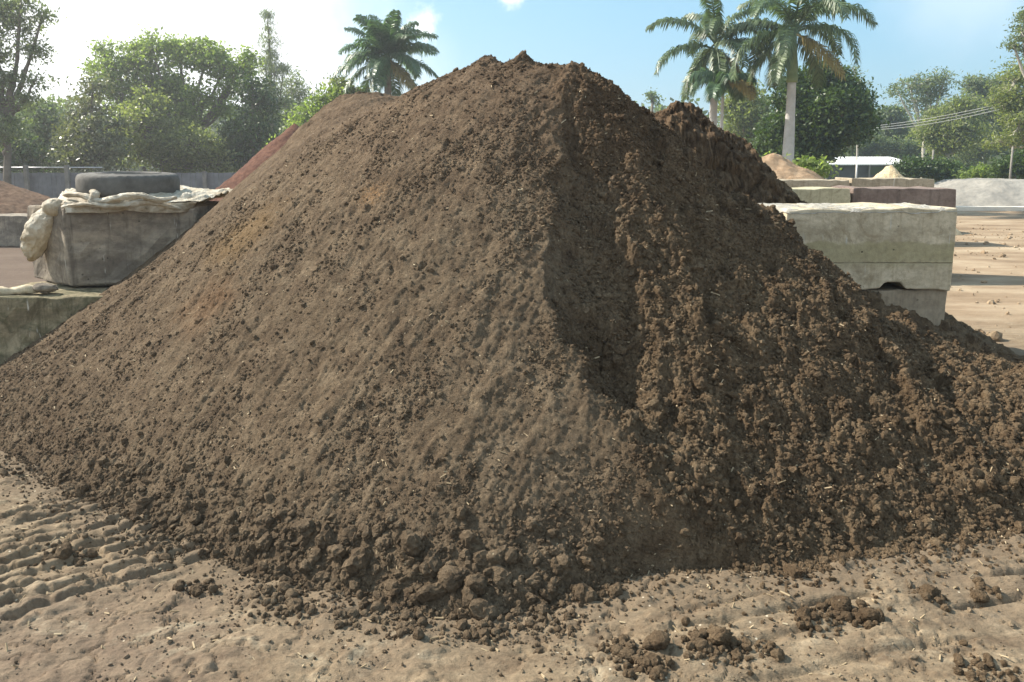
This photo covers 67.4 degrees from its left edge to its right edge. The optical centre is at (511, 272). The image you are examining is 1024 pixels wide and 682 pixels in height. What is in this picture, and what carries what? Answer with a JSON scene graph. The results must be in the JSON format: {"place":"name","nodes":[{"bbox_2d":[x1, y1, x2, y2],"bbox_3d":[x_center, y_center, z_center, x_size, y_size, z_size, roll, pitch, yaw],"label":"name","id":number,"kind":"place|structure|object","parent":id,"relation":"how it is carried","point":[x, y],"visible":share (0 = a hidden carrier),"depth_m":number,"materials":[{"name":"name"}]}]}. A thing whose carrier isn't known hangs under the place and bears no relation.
{"place":"outdoors","nodes":[
{"label":"outdoors","id":0,"kind":"place"},
{"bbox_2d":[0,213,27,246],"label":"concrete block","id":1,"kind":"object","parent":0,"point":[12,227],"depth_m":14.64,"materials":[{"name":"grey concrete"}]},
{"bbox_2d":[0,168,1023,681],"bbox_3d":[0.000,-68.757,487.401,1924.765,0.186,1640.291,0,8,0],"label":"ground","id":2,"kind":"structure","parent":0,"point":[80,658],"depth_m":2.69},
{"bbox_2d":[0,180,49,213],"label":"mulch heap","id":3,"kind":"object","parent":2,"relation":"on","point":[14,199],"visible":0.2,"depth_m":17.63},
{"bbox_2d":[0,115,59,172],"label":"dark tree","id":4,"kind":"object","parent":2,"relation":"on","point":[28,152],"visible":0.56,"depth_m":30.37,"materials":[{"name":"green plant"}]},
{"bbox_2d":[0,0,68,183],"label":"gum tree","id":5,"kind":"object","parent":2,"relation":"on","point":[9,17],"visible":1,"depth_m":23.22,"materials":[{"name":"green plant"}]},
{"bbox_2d":[13,95,93,172],"bbox_3d":[-20.600,-5.480,33.700,3.785,4.541,3.291,0,8,0],"label":"leafy tree","id":6,"kind":"object","parent":2,"relation":"on","point":[43,131],"visible":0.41,"depth_m":33.09,"materials":[{"name":"green plant"}]},
{"bbox_2d":[0,281,111,364],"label":"concrete block","id":7,"kind":"object","parent":2,"relation":"on","point":[26,320],"depth_m":5.69,"materials":[{"name":"grey concrete"}]},
{"bbox_2d":[0,284,37,294],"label":"concrete strip","id":8,"kind":"object","parent":7,"relation":"on","point":[25,289],"visible":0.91,"depth_m":5.82,"materials":[{"name":"grey concrete"}]},
{"bbox_2d":[32,282,58,292],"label":"rubble stone","id":9,"kind":"object","parent":7,"relation":"on","point":[42,287],"visible":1,"depth_m":5.82,"materials":[{"name":"beige stone"}]},
{"bbox_2d":[27,201,218,285],"bbox_3d":[-3.282,-0.284,6.617,1.585,0.664,1.229,0,8,0],"label":"concrete block","id":10,"kind":"object","parent":7,"relation":"on","point":[95,249],"depth_m":6.12,"materials":[{"name":"grey concrete"}]},
{"bbox_2d":[20,185,231,261],"bbox_3d":[-3.092,-0.449,6.568,1.784,0.627,1.274,0,8,0],"label":"tarp","id":11,"kind":"object","parent":10,"relation":"on","point":[35,235],"visible":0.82,"depth_m":6.10,"materials":[{"name":"beige fabric"}]},
{"bbox_2d":[75,171,179,196],"bbox_3d":[-3.245,-0.752,6.507,0.796,0.198,0.796,1,10,0],"label":"old tyre","id":12,"kind":"object","parent":11,"relation":"on","point":[107,183],"visible":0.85,"depth_m":6.20,"materials":[{"name":"rubber"}]},
{"bbox_2d":[32,61,145,172],"bbox_3d":[-16.739,-5.495,30.402,5.011,5.528,3.260,5,9,30],"label":"silvery bush","id":13,"kind":"object","parent":2,"relation":"on","point":[94,146],"visible":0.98,"depth_m":30.11,"materials":[{"name":"green plant"}]},
{"bbox_2d":[0,165,234,202],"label":"metal fence","id":14,"kind":"object","parent":2,"relation":"on","point":[52,185],"visible":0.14,"depth_m":24.81,"materials":[{"name":"metal"}]},
{"bbox_2d":[76,23,267,175],"bbox_3d":[-16.262,-7.889,37.714,9.264,8.167,4.191,0,8,0],"label":"spreading tree","id":15,"kind":"object","parent":2,"relation":"on","point":[207,55],"visible":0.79,"depth_m":36.81,"materials":[{"name":"green plant"}]},
{"bbox_2d":[104,84,247,175],"bbox_3d":[-16.078,-6.080,35.384,7.402,5.263,4.421,0,8,0],"label":"olive green tree","id":16,"kind":"object","parent":2,"relation":"on","point":[180,150],"visible":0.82,"depth_m":35.02,"materials":[{"name":"green plant"}]},
{"bbox_2d":[211,67,287,172],"bbox_3d":[-12.491,-6.690,36.736,4.693,6.051,3.690,0,8,0],"label":"dark tree","id":17,"kind":"object","parent":2,"relation":"on","point":[249,130],"visible":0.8,"depth_m":36.05,"materials":[{"name":"green plant"}]},
{"bbox_2d":[209,124,298,200],"bbox_3d":[-5.744,-2.381,20.470,7.130,3.133,6.440,0,8,0],"label":"mulch heap","id":18,"kind":"object","parent":2,"relation":"on","point":[265,153],"visible":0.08,"depth_m":19.59,"materials":[{"name":"brown soil"}]},
{"bbox_2d":[253,7,298,131],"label":"she oak tree","id":19,"kind":"object","parent":2,"relation":"on","point":[280,67],"visible":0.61,"depth_m":44.58,"materials":[{"name":"green plant"}]},
{"bbox_2d":[263,66,318,132],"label":"gum tree","id":20,"kind":"object","parent":2,"relation":"on","point":[300,94],"visible":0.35,"depth_m":48.46,"materials":[{"name":"green plant"}]},
{"bbox_2d":[262,79,351,147],"bbox_3d":[-8.712,-5.593,32.465,3.983,5.093,3.415,0,8,0],"label":"leafy tree","id":21,"kind":"object","parent":2,"relation":"on","point":[307,110],"visible":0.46,"depth_m":32.06,"materials":[{"name":"green plant"}]},
{"bbox_2d":[315,71,372,101],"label":"leafy tree","id":22,"kind":"object","parent":2,"relation":"on","point":[354,89],"visible":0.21,"depth_m":32.85,"materials":[{"name":"green plant"}]},
{"bbox_2d":[331,9,439,95],"bbox_3d":[-5.104,-6.946,32.403,4.276,7.885,4.508,8,11,42],"label":"palm tree","id":23,"kind":"object","parent":2,"relation":"on","point":[387,40],"visible":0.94,"depth_m":31.42,"materials":[{"name":"green plant"}]},
{"bbox_2d":[0,88,1021,178],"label":"woodland","id":24,"kind":"object","parent":2,"relation":"on","point":[662,107],"visible":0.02,"depth_m":76.44,"materials":[{"name":"green plant"}]},
{"bbox_2d":[0,50,1023,681],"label":"soil heap","id":25,"kind":"object","parent":2,"relation":"on","point":[554,334],"visible":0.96,"depth_m":3.72,"materials":[{"name":"brown soil"}]},
{"bbox_2d":[437,565,466,593],"bbox_3d":[-0.217,1.119,2.812,0.115,0.084,0.100,0,8,0],"label":"soil clod","id":26,"kind":"object","parent":25,"relation":"on","point":[450,578],"visible":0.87,"depth_m":2.79,"materials":[{"name":"brown soil"}]},
{"bbox_2d":[463,574,486,596],"bbox_3d":[-0.133,1.131,2.787,0.088,0.086,0.087,0,8,0],"label":"soil clod","id":27,"kind":"object","parent":25,"relation":"on","point":[476,584],"visible":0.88,"depth_m":2.76,"materials":[{"name":"brown soil"}]},
{"bbox_2d":[486,549,504,564],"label":"pebble","id":28,"kind":"object","parent":25,"relation":"on","point":[493,556],"visible":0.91,"depth_m":2.84,"materials":[{"name":"beige stone"}]},
{"bbox_2d":[0,474,1023,681],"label":"dirt grit","id":29,"kind":"object","parent":2,"relation":"on","point":[585,655],"visible":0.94,"depth_m":2.64,"materials":[{"name":"brown soil"}]},
{"bbox_2d":[0,475,1023,681],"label":"straw bits","id":30,"kind":"object","parent":2,"relation":"on","point":[542,675],"visible":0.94,"depth_m":2.67,"materials":[{"name":"plant"}]},
{"bbox_2d":[10,473,1023,681],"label":"loose soil crumbs","id":31,"kind":"object","parent":2,"relation":"on","point":[653,663],"visible":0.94,"depth_m":2.64,"materials":[{"name":"brown soil"}]},
{"bbox_2d":[619,646,636,663],"bbox_3d":[0.378,1.243,2.498,0.067,0.049,0.063,0,8,0],"label":"soil clod","id":32,"kind":"object","parent":31,"relation":"on","point":[624,652],"visible":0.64,"depth_m":2.48,"materials":[{"name":"brown soil"}]},
{"bbox_2d":[830,595,851,611],"bbox_3d":[1.171,1.186,2.731,0.074,0.067,0.083,0,8,0],"label":"soil clod","id":33,"kind":"object","parent":31,"relation":"on","point":[841,603],"visible":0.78,"depth_m":2.71,"materials":[{"name":"brown soil"}]},
{"bbox_2d":[858,607,878,621],"bbox_3d":[1.244,1.193,2.672,0.075,0.061,0.066,-2,9,-16],"label":"soil clod","id":34,"kind":"object","parent":31,"relation":"on","point":[868,613],"visible":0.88,"depth_m":2.65,"materials":[{"name":"brown soil"}]},
{"bbox_2d":[920,583,940,598],"bbox_3d":[1.527,1.175,2.818,0.085,0.066,0.064,-5,10,-31],"label":"soil clod","id":35,"kind":"object","parent":31,"relation":"on","point":[932,591],"visible":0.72,"depth_m":2.80,"materials":[{"name":"brown soil"}]},
{"bbox_2d":[642,87,665,111],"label":"leafy tree","id":36,"kind":"object","parent":2,"relation":"on","point":[650,95],"visible":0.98,"depth_m":58.61,"materials":[{"name":"green plant"}]},
{"bbox_2d":[642,629,670,650],"bbox_3d":[0.475,1.210,2.526,0.092,0.065,0.078,0,8,0],"label":"soil clod","id":37,"kind":"object","parent":2,"relation":"on","point":[659,639],"visible":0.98,"depth_m":2.50,"materials":[{"name":"brown soil"}]},
{"bbox_2d":[645,0,776,125],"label":"palm tree","id":38,"kind":"object","parent":2,"relation":"on","point":[711,27],"visible":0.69,"depth_m":26.87,"materials":[{"name":"green plant"}]},
{"bbox_2d":[706,626,732,645],"bbox_3d":[0.691,1.209,2.558,0.091,0.068,0.085,0,8,0],"label":"soil clod","id":39,"kind":"object","parent":2,"relation":"on","point":[719,635],"visible":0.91,"depth_m":2.53,"materials":[{"name":"brown soil"}]},
{"bbox_2d":[687,57,757,129],"bbox_3d":[7.209,-4.754,26.486,2.338,5.237,2.247,-8,11,-43],"label":"palm tree","id":40,"kind":"object","parent":2,"relation":"on","point":[738,88],"visible":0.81,"depth_m":26.08,"materials":[{"name":"green plant"}]},
{"bbox_2d":[717,79,776,142],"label":"leafy tree","id":41,"kind":"object","parent":2,"relation":"on","point":[740,116],"visible":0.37,"depth_m":46.63,"materials":[{"name":"green plant"}]},
{"bbox_2d":[762,153,823,178],"bbox_3d":[6.130,-1.723,18.140,7.590,2.182,5.290,0,8,0],"label":"sand heap","id":42,"kind":"object","parent":2,"relation":"on","point":[781,166],"visible":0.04,"depth_m":17.68,"materials":[{"name":"beige sand"}]},
{"bbox_2d":[721,0,878,161],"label":"palm tree","id":43,"kind":"object","parent":2,"relation":"on","point":[784,58],"visible":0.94,"depth_m":24.84,"materials":[{"name":"green plant"}]},
{"bbox_2d":[761,151,841,177],"bbox_3d":[8.451,-2.789,23.942,3.529,1.985,1.741,1,8,9],"label":"bush","id":44,"kind":"object","parent":2,"relation":"on","point":[821,167],"visible":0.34,"depth_m":23.54,"materials":[{"name":"green plant"}]},
{"bbox_2d":[744,57,893,172],"bbox_3d":[12.747,-6.171,32.538,5.840,6.231,4.272,3,9,22],"label":"mango tree","id":45,"kind":"object","parent":2,"relation":"on","point":[835,117],"visible":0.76,"depth_m":31.57,"materials":[{"name":"green plant"}]},
{"bbox_2d":[823,157,911,179],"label":"shed","id":46,"kind":"structure","parent":2,"relation":"on","point":[870,167],"depth_m":57.63,"materials":[{"name":"white metal"}]},
{"bbox_2d":[868,167,883,174],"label":"shed window","id":47,"kind":"structure","parent":46,"relation":"in","point":[874,170],"depth_m":57.55,"materials":[{"name":"grey glass"}]},
{"bbox_2d":[841,132,944,159],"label":"bush","id":48,"kind":"object","parent":2,"relation":"on","point":[889,147],"visible":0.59,"depth_m":66.45,"materials":[{"name":"green plant"}]},
{"bbox_2d":[870,99,916,153],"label":"leafy tree","id":49,"kind":"object","parent":2,"relation":"on","point":[891,113],"visible":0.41,"depth_m":69.70,"materials":[{"name":"green plant"}]},
{"bbox_2d":[865,283,946,325],"bbox_3d":[2.746,0.378,6.476,1.387,0.630,0.770,0,8,0],"label":"concrete block","id":50,"kind":"object","parent":2,"relation":"on","point":[928,304],"depth_m":6.07,"materials":[{"name":"grey concrete"}]},
{"bbox_2d":[757,202,957,290],"bbox_3d":[2.781,-0.238,6.354,1.347,0.661,0.794,0,8,0],"label":"concrete block","id":51,"kind":"object","parent":50,"relation":"on","point":[869,245],"depth_m":5.96,"materials":[{"name":"grey concrete"}]},
{"bbox_2d":[873,165,961,234],"bbox_3d":[8.779,-1.579,17.959,3.450,1.849,3.680,0,8,0],"label":"gravel heap","id":52,"kind":"object","parent":2,"relation":"on","point":[890,171],"visible":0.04,"depth_m":17.64,"materials":[{"name":"beige gravel"}]},
{"bbox_2d":[880,66,962,178],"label":"gum tree","id":53,"kind":"object","parent":2,"relation":"on","point":[922,85],"visible":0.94,"depth_m":60.29,"materials":[{"name":"green plant"}]},
{"bbox_2d":[886,151,972,181],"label":"bush","id":54,"kind":"object","parent":2,"relation":"on","point":[914,166],"visible":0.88,"depth_m":41.17,"materials":[{"name":"green plant"}]},
{"bbox_2d":[893,87,999,159],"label":"gum tree","id":55,"kind":"object","parent":2,"relation":"on","point":[961,135],"visible":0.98,"depth_m":54.55,"materials":[{"name":"green plant"}]},
{"bbox_2d":[952,161,993,178],"bbox_3d":[24.155,-4.917,39.750,2.498,1.672,1.760,-1,8,-9],"label":"bush","id":56,"kind":"object","parent":2,"relation":"on","point":[973,172],"visible":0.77,"depth_m":39.50,"materials":[{"name":"green plant"}]},
{"bbox_2d":[934,178,1023,205],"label":"crusher dust heap","id":57,"kind":"object","parent":2,"relation":"on","point":[988,192],"visible":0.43,"depth_m":27.69,"materials":[{"name":"grey gravel"}]},
{"bbox_2d":[970,588,989,602],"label":"soil clod","id":58,"kind":"object","parent":2,"relation":"on","point":[979,596],"visible":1,"depth_m":2.81,"materials":[{"name":"brown soil"}]},
{"bbox_2d":[946,69,1020,167],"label":"gum tree","id":59,"kind":"object","parent":2,"relation":"on","point":[971,85],"visible":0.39,"depth_m":61.95,"materials":[{"name":"green plant"}]},
{"bbox_2d":[950,222,1023,341],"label":"yard lumps","id":60,"kind":"object","parent":2,"relation":"on","point":[996,336],"visible":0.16,"depth_m":10.25,"materials":[{"name":"brown soil"}]},
{"bbox_2d":[956,206,1023,210],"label":"kerb","id":61,"kind":"structure","parent":2,"relation":"on","point":[990,208],"depth_m":25.31,"materials":[{"name":"concrete"}]},
{"bbox_2d":[977,55,1023,152],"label":"gum tree","id":62,"kind":"object","parent":2,"relation":"on","point":[1011,98],"visible":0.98,"depth_m":37.21,"materials":[{"name":"green plant"}]},
{"bbox_2d":[978,145,1023,178],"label":"bush","id":63,"kind":"object","parent":2,"relation":"on","point":[1001,169],"visible":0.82,"depth_m":35.25,"materials":[{"name":"green plant"}]},
{"bbox_2d":[997,6,1023,76],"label":"gum tree","id":64,"kind":"object","parent":2,"relation":"on","point":[1015,46],"visible":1,"depth_m":30.84,"materials":[{"name":"green plant"}]},
{"bbox_2d":[1009,146,1013,178],"bbox_3d":[21.884,-4.348,33.725,0.095,2.364,0.100,0,8,0],"label":"power pole","id":65,"kind":"object","parent":2,"relation":"on","point":[1011,161],"visible":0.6,"depth_m":33.63,"materials":[{"name":"grey concrete"}]},
{"bbox_3d":[7.386,-0.919,15.427,1.606,0.637,0.800,0,8,0],"label":"concrete block","id":66,"kind":"object","parent":2,"relation":"on","visible":0},
{"bbox_2d":[835,177,933,187],"bbox_3d":[7.396,-1.554,15.335,1.619,0.689,0.800,0,8,0],"label":"concrete block","id":67,"kind":"object","parent":66,"relation":"on","point":[881,181],"depth_m":14.91,"materials":[{"name":"grey concrete"}]},
{"bbox_3d":[5.772,-0.917,15.427,1.567,0.636,0.800,0,8,0],"label":"concrete block","id":68,"kind":"object","parent":2,"relation":"on","visible":0},
{"bbox_2d":[779,179,849,187],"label":"concrete block","id":69,"kind":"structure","parent":68,"relation":"on","point":[792,183],"depth_m":14.91,"materials":[{"name":"grey concrete"}]},
{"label":"power pole","id":70,"kind":"object","parent":2,"relation":"on","visible":0},
{"bbox_2d":[880,108,991,127],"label":"power line","id":71,"kind":"object","parent":70,"relation":"attached to","point":[938,119],"visible":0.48,"depth_m":49.87,"materials":[{"name":"grey metal"}]},
{"bbox_2d":[881,109,998,129],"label":"power line","id":72,"kind":"object","parent":70,"relation":"attached to","point":[942,121],"visible":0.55,"depth_m":50.41,"materials":[{"name":"grey metal"}]},
{"bbox_2d":[885,104,998,124],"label":"power line","id":73,"kind":"object","parent":70,"relation":"attached to","point":[940,116],"visible":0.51,"depth_m":49.02,"materials":[{"name":"grey metal"}]},
{"bbox_2d":[0,0,1023,126],"label":"sky","id":74,"kind":"structure","parent":0,"point":[609,37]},
{"bbox_2d":[792,187,850,202],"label":"concrete block","id":75,"kind":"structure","parent":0,"point":[822,195],"depth_m":10.39,"materials":[{"name":"grey concrete"}]},
{"bbox_2d":[845,64,878,177],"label":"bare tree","id":76,"kind":"object","parent":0,"point":[856,69],"visible":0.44,"depth_m":43.05,"materials":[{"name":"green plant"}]},
{"bbox_2d":[832,185,955,207],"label":"concrete block","id":77,"kind":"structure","parent":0,"point":[931,196],"depth_m":10.41,"materials":[{"name":"grey concrete"}]}
]}

